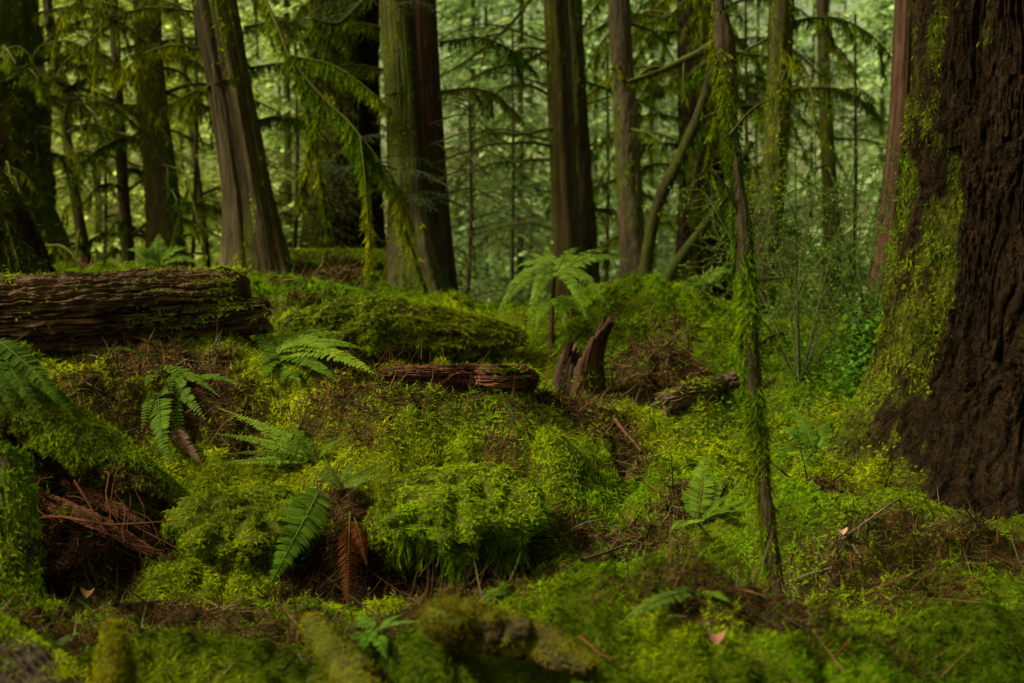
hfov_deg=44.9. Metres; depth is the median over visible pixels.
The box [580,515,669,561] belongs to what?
twig
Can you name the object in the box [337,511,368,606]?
dead frond
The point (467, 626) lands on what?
mossy branch
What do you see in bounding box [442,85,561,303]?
young hemlock
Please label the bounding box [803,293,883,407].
leafy shrub
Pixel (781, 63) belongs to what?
conifer tree
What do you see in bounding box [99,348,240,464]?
sword fern
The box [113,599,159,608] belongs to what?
twig
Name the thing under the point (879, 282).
huckleberry bush
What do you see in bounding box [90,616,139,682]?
mossy stub
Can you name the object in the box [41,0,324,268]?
conifer tree
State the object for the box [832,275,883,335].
leafy shrub
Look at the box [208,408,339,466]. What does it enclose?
sword fern
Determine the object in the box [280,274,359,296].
mossy root
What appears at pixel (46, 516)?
exposed roots
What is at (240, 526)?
moss cushion
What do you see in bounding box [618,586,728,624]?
sword fern
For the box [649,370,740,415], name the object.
weathered log
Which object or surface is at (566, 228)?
conifer tree
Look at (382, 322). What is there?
mossy log
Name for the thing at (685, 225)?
old fir
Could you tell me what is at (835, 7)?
sky
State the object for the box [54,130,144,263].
young hemlock
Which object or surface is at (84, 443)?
mossy root
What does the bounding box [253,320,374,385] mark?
sword fern
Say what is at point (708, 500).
sword fern
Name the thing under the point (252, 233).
leaning cedar
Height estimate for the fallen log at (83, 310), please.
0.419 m
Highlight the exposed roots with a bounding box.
[37,466,190,569]
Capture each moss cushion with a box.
[158,475,332,572]
[361,492,422,587]
[369,460,555,590]
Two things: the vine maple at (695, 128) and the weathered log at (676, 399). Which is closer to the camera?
the weathered log at (676, 399)
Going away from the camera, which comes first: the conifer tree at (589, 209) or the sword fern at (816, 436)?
the sword fern at (816, 436)
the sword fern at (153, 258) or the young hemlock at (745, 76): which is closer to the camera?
the sword fern at (153, 258)
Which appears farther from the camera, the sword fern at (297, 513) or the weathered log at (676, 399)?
the weathered log at (676, 399)
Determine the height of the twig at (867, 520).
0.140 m
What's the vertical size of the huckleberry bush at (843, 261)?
1.601 m
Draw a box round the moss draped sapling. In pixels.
[698,0,795,597]
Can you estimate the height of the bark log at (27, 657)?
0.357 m
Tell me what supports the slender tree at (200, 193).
on the ground at (542, 365)
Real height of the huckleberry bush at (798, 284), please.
1.640 m
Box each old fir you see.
[279,0,385,271]
[543,0,862,308]
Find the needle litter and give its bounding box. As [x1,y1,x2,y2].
[0,245,1023,682]
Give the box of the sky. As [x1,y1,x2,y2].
[39,0,891,259]
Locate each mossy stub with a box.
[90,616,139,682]
[297,609,386,682]
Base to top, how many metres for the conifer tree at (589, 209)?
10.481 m
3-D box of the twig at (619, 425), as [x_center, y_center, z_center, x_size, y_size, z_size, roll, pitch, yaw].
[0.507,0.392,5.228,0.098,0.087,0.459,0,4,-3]
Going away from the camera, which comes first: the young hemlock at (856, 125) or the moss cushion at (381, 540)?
the moss cushion at (381, 540)
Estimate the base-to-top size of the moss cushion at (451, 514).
0.477 m
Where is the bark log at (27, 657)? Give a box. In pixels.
[0,611,91,682]
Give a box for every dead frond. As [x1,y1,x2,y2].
[170,425,201,463]
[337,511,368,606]
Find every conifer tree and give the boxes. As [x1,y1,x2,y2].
[0,0,195,267]
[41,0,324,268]
[438,0,681,296]
[568,0,616,286]
[603,0,681,278]
[659,0,891,316]
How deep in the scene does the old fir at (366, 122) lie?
13.65 m
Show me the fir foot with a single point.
(23, 249)
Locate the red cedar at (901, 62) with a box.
[869,0,913,319]
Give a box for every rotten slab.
[38,486,157,558]
[59,479,149,529]
[376,358,544,390]
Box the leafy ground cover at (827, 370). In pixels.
[594,270,912,543]
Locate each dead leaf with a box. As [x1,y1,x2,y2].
[81,587,94,597]
[707,630,725,644]
[837,527,847,534]
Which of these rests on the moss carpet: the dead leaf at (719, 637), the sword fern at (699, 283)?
the dead leaf at (719, 637)
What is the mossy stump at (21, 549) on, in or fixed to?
on the ground at (542, 365)
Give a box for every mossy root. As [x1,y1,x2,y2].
[0,359,189,512]
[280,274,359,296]
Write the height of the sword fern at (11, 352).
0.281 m
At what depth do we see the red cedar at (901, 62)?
8.41 m
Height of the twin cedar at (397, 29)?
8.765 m
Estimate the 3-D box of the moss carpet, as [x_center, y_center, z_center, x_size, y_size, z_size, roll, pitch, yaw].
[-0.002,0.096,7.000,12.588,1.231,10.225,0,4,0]
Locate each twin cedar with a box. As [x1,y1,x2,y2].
[269,0,555,292]
[415,0,458,291]
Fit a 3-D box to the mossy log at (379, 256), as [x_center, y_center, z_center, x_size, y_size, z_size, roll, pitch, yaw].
[-1.564,-0.774,11.293,0.976,0.250,0.278,0,4,0]
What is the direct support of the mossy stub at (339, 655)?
on the ground at (542, 365)
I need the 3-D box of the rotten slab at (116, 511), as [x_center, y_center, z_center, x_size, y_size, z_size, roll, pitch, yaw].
[-1.349,0.545,4.151,0.353,0.162,0.104,1,4,20]
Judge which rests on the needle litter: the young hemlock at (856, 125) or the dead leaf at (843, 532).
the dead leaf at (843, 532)
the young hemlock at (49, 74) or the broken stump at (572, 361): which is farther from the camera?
the young hemlock at (49, 74)
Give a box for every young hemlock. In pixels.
[44,0,144,221]
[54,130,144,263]
[132,0,304,267]
[211,42,382,253]
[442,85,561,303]
[443,28,552,304]
[505,42,676,297]
[658,0,851,315]
[775,14,891,313]
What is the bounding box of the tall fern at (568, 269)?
[496,246,634,359]
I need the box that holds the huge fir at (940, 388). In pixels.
[814,0,1023,520]
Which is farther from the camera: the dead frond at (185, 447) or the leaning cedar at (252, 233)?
the leaning cedar at (252, 233)
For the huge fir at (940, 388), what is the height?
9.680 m
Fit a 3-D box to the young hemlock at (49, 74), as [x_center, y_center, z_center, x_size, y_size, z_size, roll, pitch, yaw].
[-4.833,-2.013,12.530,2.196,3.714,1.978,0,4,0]
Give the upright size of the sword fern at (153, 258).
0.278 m
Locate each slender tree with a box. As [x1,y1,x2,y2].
[42,0,142,265]
[43,0,220,267]
[173,0,221,268]
[744,0,885,311]
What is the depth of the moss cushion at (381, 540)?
4.11 m
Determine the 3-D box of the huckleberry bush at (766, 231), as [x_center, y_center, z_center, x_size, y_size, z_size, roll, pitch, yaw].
[1.664,-0.888,8.396,1.140,1.648,1.386,1,4,17]
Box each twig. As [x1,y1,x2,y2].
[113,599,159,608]
[563,537,636,562]
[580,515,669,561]
[613,418,641,452]
[839,488,921,541]
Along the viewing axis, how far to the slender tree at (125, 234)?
12.95 m
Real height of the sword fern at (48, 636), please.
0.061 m
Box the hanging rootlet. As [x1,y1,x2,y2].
[423,547,499,592]
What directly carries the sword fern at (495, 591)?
on the ground at (542, 365)
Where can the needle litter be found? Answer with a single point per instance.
(364, 431)
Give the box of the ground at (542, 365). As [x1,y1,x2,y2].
[0,257,1023,682]
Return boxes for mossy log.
[271,291,530,364]
[290,245,385,267]
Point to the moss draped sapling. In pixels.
(723, 60)
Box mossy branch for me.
[417,593,599,677]
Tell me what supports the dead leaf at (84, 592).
on the ground at (542, 365)
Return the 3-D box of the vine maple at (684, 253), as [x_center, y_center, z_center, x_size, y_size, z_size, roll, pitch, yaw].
[1.422,-0.846,9.199,0.781,1.298,0.157,0,4,-5]
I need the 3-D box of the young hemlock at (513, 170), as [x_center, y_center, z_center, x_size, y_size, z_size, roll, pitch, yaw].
[0.004,-1.471,15.908,2.744,5.117,2.344,0,4,0]
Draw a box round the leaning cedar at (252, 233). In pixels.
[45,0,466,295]
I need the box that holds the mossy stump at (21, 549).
[0,442,49,601]
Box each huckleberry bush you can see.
[668,97,842,325]
[676,100,891,381]
[702,148,877,317]
[763,121,902,350]
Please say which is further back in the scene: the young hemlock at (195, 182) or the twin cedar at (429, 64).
the young hemlock at (195, 182)
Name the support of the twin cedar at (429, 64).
on the ground at (542, 365)
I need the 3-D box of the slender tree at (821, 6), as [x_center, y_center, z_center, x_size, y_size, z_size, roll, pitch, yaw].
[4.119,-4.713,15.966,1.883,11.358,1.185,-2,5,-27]
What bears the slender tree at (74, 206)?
on the ground at (542, 365)
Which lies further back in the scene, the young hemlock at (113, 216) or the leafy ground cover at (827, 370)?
the young hemlock at (113, 216)
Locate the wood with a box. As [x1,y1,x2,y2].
[38,0,893,313]
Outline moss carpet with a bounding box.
[0,254,1023,682]
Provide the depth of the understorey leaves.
21.87 m
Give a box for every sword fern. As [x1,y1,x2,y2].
[0,337,74,424]
[39,630,73,652]
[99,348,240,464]
[122,235,200,268]
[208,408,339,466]
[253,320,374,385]
[267,453,411,585]
[348,615,420,657]
[479,582,510,602]
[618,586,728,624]
[668,453,755,532]
[680,265,730,293]
[771,408,832,471]
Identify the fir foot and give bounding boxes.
[0,167,56,273]
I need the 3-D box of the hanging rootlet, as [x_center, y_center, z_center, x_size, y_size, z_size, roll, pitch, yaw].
[-0.159,0.705,4.021,0.261,0.271,0.019,0,4,-1]
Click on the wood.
(874, 18)
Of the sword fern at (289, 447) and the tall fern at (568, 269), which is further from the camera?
the tall fern at (568, 269)
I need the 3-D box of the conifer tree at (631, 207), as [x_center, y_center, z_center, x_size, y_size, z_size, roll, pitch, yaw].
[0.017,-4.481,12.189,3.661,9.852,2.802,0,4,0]
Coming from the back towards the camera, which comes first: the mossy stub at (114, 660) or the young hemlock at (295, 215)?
the young hemlock at (295, 215)
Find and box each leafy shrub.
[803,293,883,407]
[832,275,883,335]
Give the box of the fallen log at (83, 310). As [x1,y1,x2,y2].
[0,263,273,353]
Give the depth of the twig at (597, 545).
4.19 m
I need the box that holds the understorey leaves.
[57,9,882,315]
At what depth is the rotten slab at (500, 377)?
5.03 m
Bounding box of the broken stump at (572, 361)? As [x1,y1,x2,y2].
[552,312,618,395]
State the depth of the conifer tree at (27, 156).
10.78 m
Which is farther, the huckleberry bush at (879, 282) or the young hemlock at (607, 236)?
the young hemlock at (607, 236)
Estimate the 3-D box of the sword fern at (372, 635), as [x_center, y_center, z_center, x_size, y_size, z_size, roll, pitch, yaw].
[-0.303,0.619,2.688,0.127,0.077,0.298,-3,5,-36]
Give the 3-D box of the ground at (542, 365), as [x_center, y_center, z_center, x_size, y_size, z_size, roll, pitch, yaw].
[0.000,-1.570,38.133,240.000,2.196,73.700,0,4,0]
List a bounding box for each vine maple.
[626,6,765,276]
[662,140,754,283]
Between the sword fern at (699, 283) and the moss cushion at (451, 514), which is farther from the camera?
the sword fern at (699, 283)
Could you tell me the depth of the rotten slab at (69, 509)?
3.96 m

